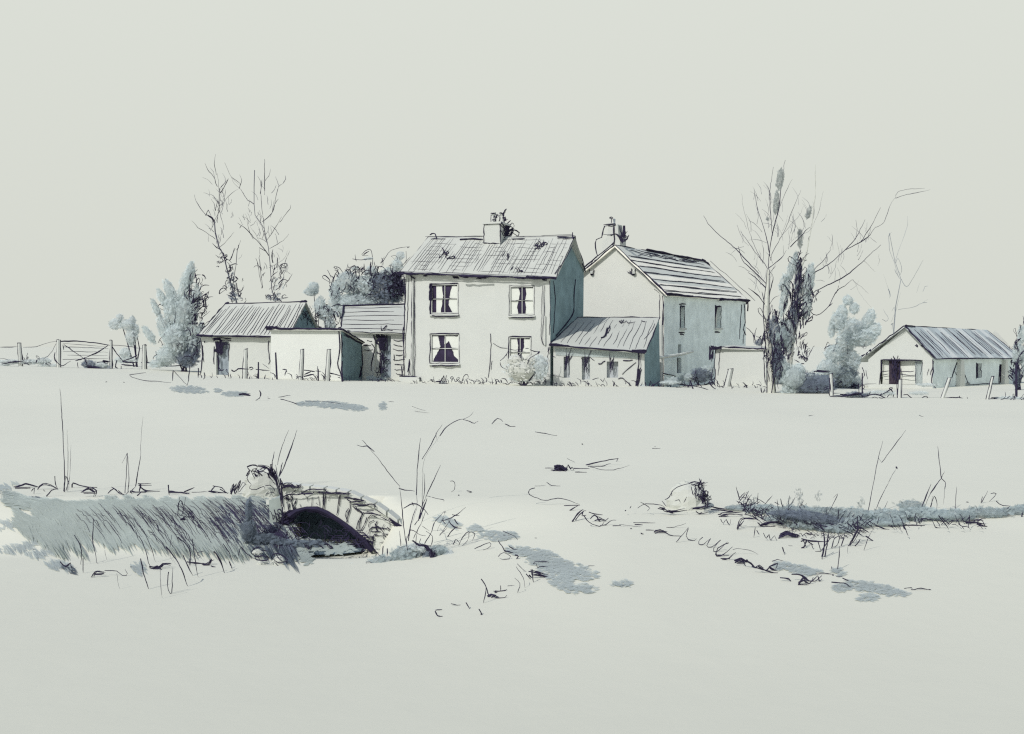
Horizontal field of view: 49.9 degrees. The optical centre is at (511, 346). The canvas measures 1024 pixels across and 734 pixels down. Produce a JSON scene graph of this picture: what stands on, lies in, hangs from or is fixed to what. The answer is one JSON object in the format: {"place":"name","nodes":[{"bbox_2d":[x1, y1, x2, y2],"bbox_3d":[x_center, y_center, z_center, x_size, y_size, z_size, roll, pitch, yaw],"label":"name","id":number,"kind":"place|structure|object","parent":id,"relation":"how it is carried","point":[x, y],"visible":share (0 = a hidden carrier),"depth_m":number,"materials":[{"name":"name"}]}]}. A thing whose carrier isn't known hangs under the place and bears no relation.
{"place":"outdoors","nodes":[
{"label":"outdoors","id":0,"kind":"place"},
{"bbox_2d":[0,481,357,575],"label":"bank grass","id":1,"kind":"structure","parent":0,"point":[52,526],"depth_m":11.61,"materials":[{"name":"grey plant"}]},
{"bbox_2d":[177,497,192,519],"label":"reed clump","id":2,"kind":"object","parent":1,"relation":"on","point":[183,518],"visible":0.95,"depth_m":11.87,"materials":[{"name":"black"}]},
{"bbox_2d":[302,544,364,554],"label":"stream","id":3,"kind":"structure","parent":0,"point":[323,553],"depth_m":11.82,"materials":[{"name":"liquid"}]},
{"bbox_2d":[0,347,1023,733],"bbox_3d":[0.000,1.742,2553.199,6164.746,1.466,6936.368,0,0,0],"label":"ground","id":4,"kind":"structure","parent":0,"point":[350,643],"depth_m":11.59,"materials":[{"name":"white snow"}]},
{"bbox_2d":[2,353,50,364],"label":"rough grass","id":5,"kind":"structure","parent":4,"relation":"on","point":[23,360],"depth_m":60.88,"materials":[{"name":"grey plant"}]},
{"bbox_2d":[1,341,55,366],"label":"wire fence","id":6,"kind":"object","parent":4,"relation":"on","point":[19,353],"visible":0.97,"depth_m":60.96,"materials":[{"name":"black wood"}]},
{"bbox_2d":[60,393,70,491],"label":"reed clump","id":7,"kind":"object","parent":4,"relation":"on","point":[65,477],"visible":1,"depth_m":12.81,"materials":[{"name":"black plant"}]},
{"bbox_2d":[54,339,112,368],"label":"field gate","id":8,"kind":"structure","parent":4,"relation":"on","point":[58,359],"depth_m":59.95,"materials":[{"name":"black wood"}]},
{"bbox_2d":[77,357,111,368],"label":"weed clump","id":9,"kind":"object","parent":4,"relation":"on","point":[89,364],"visible":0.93,"depth_m":59.53,"materials":[{"name":"grey plant"}]},
{"bbox_2d":[14,476,244,496],"bbox_3d":[-4.541,1.621,13.011,2.964,0.167,1.188,0,0,0],"label":"grass tuft","id":10,"kind":"object","parent":4,"relation":"on","point":[93,491],"visible":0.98,"depth_m":12.80,"materials":[{"name":"black plant"}]},
{"bbox_2d":[120,320,139,366],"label":"bush","id":11,"kind":"object","parent":4,"relation":"on","point":[136,359],"visible":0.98,"depth_m":66.02,"materials":[{"name":"grey plant"}]},
{"bbox_2d":[123,422,142,492],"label":"reed clump","id":12,"kind":"object","parent":4,"relation":"on","point":[128,469],"visible":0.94,"depth_m":12.76,"materials":[{"name":"black plant"}]},
{"bbox_2d":[113,344,179,368],"bbox_3d":[-19.689,0.674,60.008,4.359,1.630,0.250,0,0,0],"label":"rail fence","id":13,"kind":"object","parent":4,"relation":"on","point":[144,362],"visible":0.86,"depth_m":59.96,"materials":[{"name":"black wood"}]},
{"bbox_2d":[153,269,209,371],"bbox_3d":[-17.732,-1.605,58.480,4.085,6.028,1.680,0,0,10],"label":"tall bush","id":14,"kind":"object","parent":4,"relation":"on","point":[190,351],"visible":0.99,"depth_m":58.32,"materials":[{"name":"grey plant"}]},
{"bbox_2d":[192,160,245,302],"bbox_3d":[-16.491,-4.633,61.795,3.010,12.249,2.524,0,0,0],"label":"bare tree","id":15,"kind":"object","parent":4,"relation":"on","point":[232,295],"visible":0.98,"depth_m":61.95,"materials":[{"name":"grey plant"}]},
{"bbox_2d":[242,348,247,378],"bbox_3d":[-12.020,0.800,49.591,0.261,1.451,0.184,0,0,30],"label":"fence post","id":16,"kind":"object","parent":4,"relation":"on","point":[245,370],"visible":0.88,"depth_m":49.54,"materials":[{"name":"black"}]},
{"bbox_2d":[220,464,280,496],"bbox_3d":[-2.903,1.510,12.493,0.687,0.417,0.583,0,0,0],"label":"boulder","id":17,"kind":"object","parent":4,"relation":"on","point":[264,480],"visible":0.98,"depth_m":12.45,"materials":[{"name":"white stone"}]},
{"bbox_2d":[251,547,266,556],"bbox_3d":[-2.557,2.065,11.057,0.149,0.135,0.210,0,0,-39],"label":"stone","id":18,"kind":"object","parent":4,"relation":"on","point":[256,551],"visible":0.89,"depth_m":11.07,"materials":[{"name":"white stone"}]},
{"bbox_2d":[196,300,324,375],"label":"outbuilding","id":19,"kind":"structure","parent":4,"relation":"on","point":[229,333],"depth_m":54.93,"materials":[{"name":"white paint"}]},
{"bbox_2d":[213,337,230,374],"bbox_3d":[-14.442,0.469,54.827,1.022,1.869,0.230,0,0,13],"label":"door","id":20,"kind":"structure","parent":19,"relation":"in","point":[222,346],"depth_m":54.89,"materials":[{"name":"black wood"}]},
{"bbox_2d":[254,555,268,564],"bbox_3d":[-2.422,2.077,10.708,0.140,0.123,0.150,0,0,0],"label":"stone","id":21,"kind":"object","parent":4,"relation":"on","point":[261,562],"visible":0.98,"depth_m":10.69,"materials":[{"name":"white stone"}]},
{"bbox_2d":[233,159,291,301],"bbox_3d":[-14.332,-4.556,63.127,3.619,12.211,2.743,0,0,0],"label":"bare tree","id":22,"kind":"object","parent":4,"relation":"on","point":[269,297],"visible":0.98,"depth_m":62.97,"materials":[{"name":"grey plant"}]},
{"bbox_2d":[275,352,277,378],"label":"fence post","id":23,"kind":"object","parent":4,"relation":"on","point":[276,365],"visible":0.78,"depth_m":49.17,"materials":[{"name":"black wood"}]},
{"bbox_2d":[169,385,387,410],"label":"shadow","id":24,"kind":"object","parent":4,"relation":"on","point":[306,403],"visible":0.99,"depth_m":33.06,"materials":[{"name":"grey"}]},
{"bbox_2d":[219,364,340,378],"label":"yard weeds","id":25,"kind":"object","parent":4,"relation":"on","point":[285,372],"visible":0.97,"depth_m":48.97,"materials":[{"name":"black plant"}]},
{"bbox_2d":[272,553,287,565],"bbox_3d":[-2.269,2.070,10.713,0.141,0.137,0.158,0,0,-27],"label":"stone","id":26,"kind":"object","parent":4,"relation":"on","point":[278,560],"visible":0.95,"depth_m":10.69,"materials":[{"name":"white stone"}]},
{"bbox_2d":[272,430,296,476],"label":"reed clump","id":27,"kind":"object","parent":4,"relation":"on","point":[280,472],"visible":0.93,"depth_m":13.44,"materials":[{"name":"black plant"}]},
{"bbox_2d":[298,349,303,379],"bbox_3d":[-9.375,0.826,49.000,0.270,1.474,0.170,0,0,0],"label":"fence post","id":28,"kind":"object","parent":4,"relation":"on","point":[301,368],"visible":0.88,"depth_m":48.95,"materials":[{"name":"black"}]},
{"bbox_2d":[265,326,364,380],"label":"flat topped shed","id":29,"kind":"structure","parent":4,"relation":"on","point":[315,344],"depth_m":50.22,"materials":[{"name":"white paint"}]},
{"bbox_2d":[313,270,341,327],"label":"garden bush","id":30,"kind":"object","parent":4,"relation":"on","point":[328,310],"visible":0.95,"depth_m":57.82,"materials":[{"name":"grey plant"}]},
{"bbox_2d":[325,349,330,380],"bbox_3d":[-8.146,0.853,48.790,0.277,1.507,0.192,0,0,27],"label":"fence post","id":31,"kind":"object","parent":4,"relation":"on","point":[328,366],"visible":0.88,"depth_m":48.74,"materials":[{"name":"black"}]},
{"bbox_2d":[266,478,401,552],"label":"stone bridge","id":32,"kind":"structure","parent":4,"relation":"on","point":[335,509],"depth_m":11.75,"materials":[{"name":"white stone"}]},
{"bbox_2d":[328,247,409,304],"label":"hedge bush","id":33,"kind":"object","parent":4,"relation":"on","point":[391,284],"visible":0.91,"depth_m":60.68,"materials":[{"name":"grey plant"}]},
{"bbox_2d":[341,303,404,379],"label":"boarded shed","id":34,"kind":"structure","parent":4,"relation":"on","point":[377,329],"depth_m":54.30,"materials":[{"name":"white wood"}]},
{"bbox_2d":[370,325,392,377],"bbox_3d":[-6.441,0.231,54.208,1.198,2.598,0.231,0,0,4],"label":"door","id":35,"kind":"structure","parent":34,"relation":"in","point":[382,348],"depth_m":54.29,"materials":[{"name":"black wood"}]},
{"bbox_2d":[376,364,387,380],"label":"doorstep weeds","id":36,"kind":"object","parent":4,"relation":"on","point":[381,371],"visible":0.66,"depth_m":52.41,"materials":[{"name":"grey plant"}]},
{"bbox_2d":[358,427,465,562],"bbox_3d":[-1.043,1.516,10.777,1.177,1.510,0.373,0,0,0],"label":"reed clump","id":37,"kind":"object","parent":4,"relation":"on","point":[406,553],"visible":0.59,"depth_m":10.74,"materials":[{"name":"black plant"}]},
{"bbox_2d":[422,414,477,518],"bbox_3d":[-0.646,1.365,11.767,0.640,1.332,0.248,0,0,-18],"label":"reed clump","id":38,"kind":"object","parent":4,"relation":"on","point":[440,435],"visible":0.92,"depth_m":11.81,"materials":[{"name":"black plant"}]},
{"bbox_2d":[436,374,518,384],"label":"weeds","id":39,"kind":"object","parent":4,"relation":"on","point":[469,379],"visible":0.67,"depth_m":47.57,"materials":[{"name":"grey plant"}]},
{"bbox_2d":[199,371,764,391],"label":"yard weeds","id":40,"kind":"object","parent":4,"relation":"on","point":[483,382],"visible":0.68,"depth_m":47.47,"materials":[{"name":"black plant"}]},
{"bbox_2d":[396,209,585,384],"bbox_3d":[-0.687,-2.115,51.428,7.790,8.631,5.781,0,0,20],"label":"farmhouse","id":41,"kind":"object","parent":4,"relation":"on","point":[477,307],"visible":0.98,"depth_m":49.54,"materials":[{"name":"white paint"}]},
{"bbox_2d":[429,283,458,316],"bbox_3d":[-3.070,-2.112,49.694,1.416,1.551,0.673,0,0,0],"label":"window","id":42,"kind":"structure","parent":41,"relation":"in","point":[443,297],"depth_m":49.80,"materials":[{"name":"white glass"}]},
{"bbox_2d":[428,333,459,366],"bbox_3d":[-3.054,0.139,49.694,1.471,1.535,0.690,0,0,0],"label":"window","id":43,"kind":"structure","parent":41,"relation":"in","point":[444,347],"depth_m":49.77,"materials":[{"name":"white glass"}]},
{"bbox_2d":[508,336,530,369],"bbox_3d":[0.332,0.300,48.456,1.111,1.567,0.575,0,0,0],"label":"window","id":44,"kind":"structure","parent":41,"relation":"in","point":[515,343],"depth_m":48.55,"materials":[{"name":"white glass"}]},
{"bbox_2d":[507,285,534,317],"bbox_3d":[0.416,-1.991,48.429,1.236,1.481,0.612,0,0,0],"label":"window","id":45,"kind":"structure","parent":41,"relation":"in","point":[521,298],"depth_m":48.51,"materials":[{"name":"white"}]},
{"bbox_2d":[435,481,590,616],"bbox_3d":[-0.015,1.827,10.667,1.474,0.525,4.396,0,0,0],"label":"grass tuft","id":46,"kind":"object","parent":4,"relation":"on","point":[538,573],"visible":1,"depth_m":9.44,"materials":[{"name":"black plant"}]},
{"bbox_2d":[500,348,548,385],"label":"rose bush","id":47,"kind":"object","parent":4,"relation":"on","point":[520,368],"visible":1,"depth_m":46.79,"materials":[{"name":"grey plant"}]},
{"bbox_2d":[542,316,659,386],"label":"cart shed","id":48,"kind":"structure","parent":4,"relation":"on","point":[619,351],"depth_m":47.92,"materials":[{"name":"white paint"}]},
{"bbox_2d":[625,479,710,513],"bbox_3d":[1.662,1.583,11.767,0.975,0.413,0.652,0,0,0],"label":"boulder","id":49,"kind":"object","parent":4,"relation":"on","point":[685,495],"visible":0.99,"depth_m":11.74,"materials":[{"name":"white stone"}]},
{"bbox_2d":[583,217,754,386],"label":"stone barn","id":50,"kind":"structure","parent":4,"relation":"on","point":[697,306],"depth_m":57.27,"materials":[{"name":"white paint"}]},
{"bbox_2d":[680,305,686,329],"bbox_3d":[8.834,-1.519,57.395,0.320,1.282,0.805,0,0,28],"label":"slit window","id":51,"kind":"structure","parent":50,"relation":"in","point":[681,305],"depth_m":57.12,"materials":[{"name":"black glass"}]},
{"bbox_2d":[714,305,722,329],"bbox_3d":[11.694,-1.667,62.750,0.320,1.391,1.283,0,0,28],"label":"slit window","id":52,"kind":"structure","parent":50,"relation":"in","point":[715,328],"depth_m":62.83,"materials":[{"name":"black"}]},
{"bbox_2d":[659,325,693,386],"bbox_3d":[7.432,0.555,53.531,0.503,3.228,8.722,0,0,25],"label":"pole","id":53,"kind":"object","parent":4,"relation":"on","point":[661,345],"visible":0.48,"depth_m":53.33,"materials":[{"name":"black"}]},
{"bbox_2d":[663,367,714,385],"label":"corner bush","id":54,"kind":"object","parent":4,"relation":"on","point":[699,374],"visible":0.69,"depth_m":54.88,"materials":[{"name":"grey plant"}]},
{"bbox_2d":[723,368,733,386],"bbox_3d":[9.919,1.461,50.500,0.496,0.947,0.263,0,0,0],"label":"fence post","id":55,"kind":"object","parent":4,"relation":"on","point":[727,382],"visible":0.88,"depth_m":50.42,"materials":[{"name":"white wood"}]},
{"bbox_2d":[528,483,930,589],"bbox_3d":[1.574,1.763,10.979,1.324,0.443,5.430,0,0,-37],"label":"grass tuft","id":56,"kind":"object","parent":4,"relation":"on","point":[742,560],"visible":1,"depth_m":9.96,"materials":[{"name":"black plant"}]},
{"bbox_2d":[709,345,781,384],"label":"outhouse","id":57,"kind":"structure","parent":4,"relation":"on","point":[746,363],"depth_m":52.73,"materials":[{"name":"white paint"}]},
{"bbox_2d":[705,162,810,392],"bbox_3d":[10.535,-2.890,46.341,4.395,10.132,3.224,0,0,0],"label":"bare tree","id":58,"kind":"object","parent":4,"relation":"on","point":[776,361],"visible":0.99,"depth_m":45.81,"materials":[{"name":"grey plant"}]},
{"bbox_2d":[788,346,836,393],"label":"hedge","id":59,"kind":"object","parent":4,"relation":"on","point":[815,383],"visible":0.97,"depth_m":45.30,"materials":[{"name":"grey plant"}]},
{"bbox_2d":[829,373,833,395],"bbox_3d":[12.623,1.529,43.502,0.201,1.001,0.144,0,0,21],"label":"fence post","id":60,"kind":"object","parent":4,"relation":"on","point":[831,392],"visible":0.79,"depth_m":43.45,"materials":[{"name":"white wood"}]},
{"bbox_2d":[819,342,865,388],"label":"grey bush","id":61,"kind":"object","parent":4,"relation":"on","point":[844,381],"visible":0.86,"depth_m":51.83,"materials":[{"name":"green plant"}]},
{"bbox_2d":[778,165,927,390],"bbox_3d":[14.697,-2.880,47.733,7.140,10.096,2.685,0,0,0],"label":"ivy tree","id":62,"kind":"object","parent":4,"relation":"on","point":[795,307],"visible":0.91,"depth_m":47.40,"materials":[{"name":"grey plant"}]},
{"bbox_2d":[711,487,1022,557],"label":"grass stem","id":63,"kind":"object","parent":4,"relation":"on","point":[787,532],"visible":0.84,"depth_m":10.98,"materials":[{"name":"black plant"}]},
{"bbox_2d":[833,430,905,510],"bbox_3d":[3.684,1.404,11.402,0.784,1.083,0.333,0,0,0],"label":"reed clump","id":64,"kind":"object","parent":4,"relation":"on","point":[874,476],"visible":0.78,"depth_m":11.40,"materials":[{"name":"black plant"}]},
{"bbox_2d":[724,488,1023,533],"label":"bank grass","id":65,"kind":"structure","parent":4,"relation":"on","point":[910,506],"depth_m":11.21,"materials":[{"name":"grey plant"}]},
{"bbox_2d":[861,216,926,332],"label":"sapling","id":66,"kind":"object","parent":4,"relation":"on","point":[895,308],"visible":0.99,"depth_m":71.98,"materials":[{"name":"grey plant"}]},
{"bbox_2d":[897,379,902,397],"bbox_3d":[14.792,1.639,41.985,0.193,0.824,0.146,0,0,30],"label":"fence post","id":67,"kind":"object","parent":4,"relation":"on","point":[899,392],"visible":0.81,"depth_m":41.96,"materials":[{"name":"white wood"}]},
{"bbox_2d":[814,370,1023,399],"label":"fence","id":68,"kind":"object","parent":4,"relation":"on","point":[856,394],"visible":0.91,"depth_m":41.89,"materials":[{"name":"black wood"}]},
{"bbox_2d":[854,325,1022,387],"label":"field shed","id":69,"kind":"structure","parent":4,"relation":"on","point":[924,357],"depth_m":64.32,"materials":[{"name":"white paint"}]},
{"bbox_2d":[879,356,922,384],"bbox_3d":[22.385,1.354,63.256,2.538,1.682,0.373,0,0,40],"label":"door","id":70,"kind":"structure","parent":69,"relation":"in","point":[911,371],"depth_m":63.30,"materials":[{"name":"wood"}]},
{"bbox_2d":[976,363,981,378],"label":"slit window","id":71,"kind":"structure","parent":69,"relation":"in","point":[976,363],"depth_m":68.68,"materials":[{"name":"black"}]},
{"bbox_2d":[922,450,956,508],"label":"reed clump","id":72,"kind":"object","parent":4,"relation":"on","point":[936,484],"visible":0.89,"depth_m":11.60,"materials":[{"name":"black plant"}]},
{"bbox_2d":[940,377,950,397],"bbox_3d":[16.545,1.609,42.000,0.445,0.896,0.146,0,0,0],"label":"fence post","id":73,"kind":"object","parent":4,"relation":"on","point":[946,386],"visible":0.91,"depth_m":41.96,"materials":[{"name":"white wood"}]},
{"bbox_2d":[986,376,993,398],"bbox_3d":[18.006,1.591,41.498,0.356,0.992,0.112,0,0,0],"label":"fence post","id":74,"kind":"object","parent":4,"relation":"on","point":[989,388],"visible":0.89,"depth_m":41.47,"materials":[{"name":"white wood"}]},
{"bbox_2d":[1007,317,1023,389],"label":"end bush","id":75,"kind":"object","parent":4,"relation":"on","point":[1020,375],"visible":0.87,"depth_m":57.94,"materials":[{"name":"grey plant"}]},
{"bbox_2d":[1015,363,1017,397],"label":"fence post","id":76,"kind":"object","parent":4,"relation":"on","point":[1016,385],"visible":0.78,"depth_m":42.97,"materials":[{"name":"black wood"}]},
{"bbox_2d":[0,0,1023,346],"label":"sky","id":77,"kind":"structure","parent":0,"point":[389,125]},
{"bbox_2d":[106,365,922,472],"bbox_3d":[-7.007,1.244,42.610,15.211,1.097,55.999,0,0,-31],"label":"grass stem","id":78,"kind":"object","parent":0,"point":[559,468],"visible":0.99,"depth_m":21.09,"materials":[{"name":"black plant"}]},
{"bbox_2d":[414,405,1023,733],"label":"track","id":79,"kind":"structure","parent":0,"point":[676,640],"depth_m":7.69,"materials":[{"name":"white snow"}]},
{"bbox_2d":[432,514,633,593],"bbox_3d":[0.051,1.899,10.409,0.649,0.178,3.395,0,0,-25],"label":"moss patch","id":80,"kind":"object","parent":79,"relation":"on","point":[567,572],"visible":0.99,"depth_m":9.73,"materials":[{"name":"grey plant"}]},
{"bbox_2d":[771,561,911,601],"bbox_3d":[2.718,1.956,9.275,0.592,0.098,1.298,0,0,-27],"label":"moss patch","id":81,"kind":"object","parent":79,"relation":"on","point":[887,590],"visible":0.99,"depth_m":9.06,"materials":[{"name":"grey plant"}]}
]}

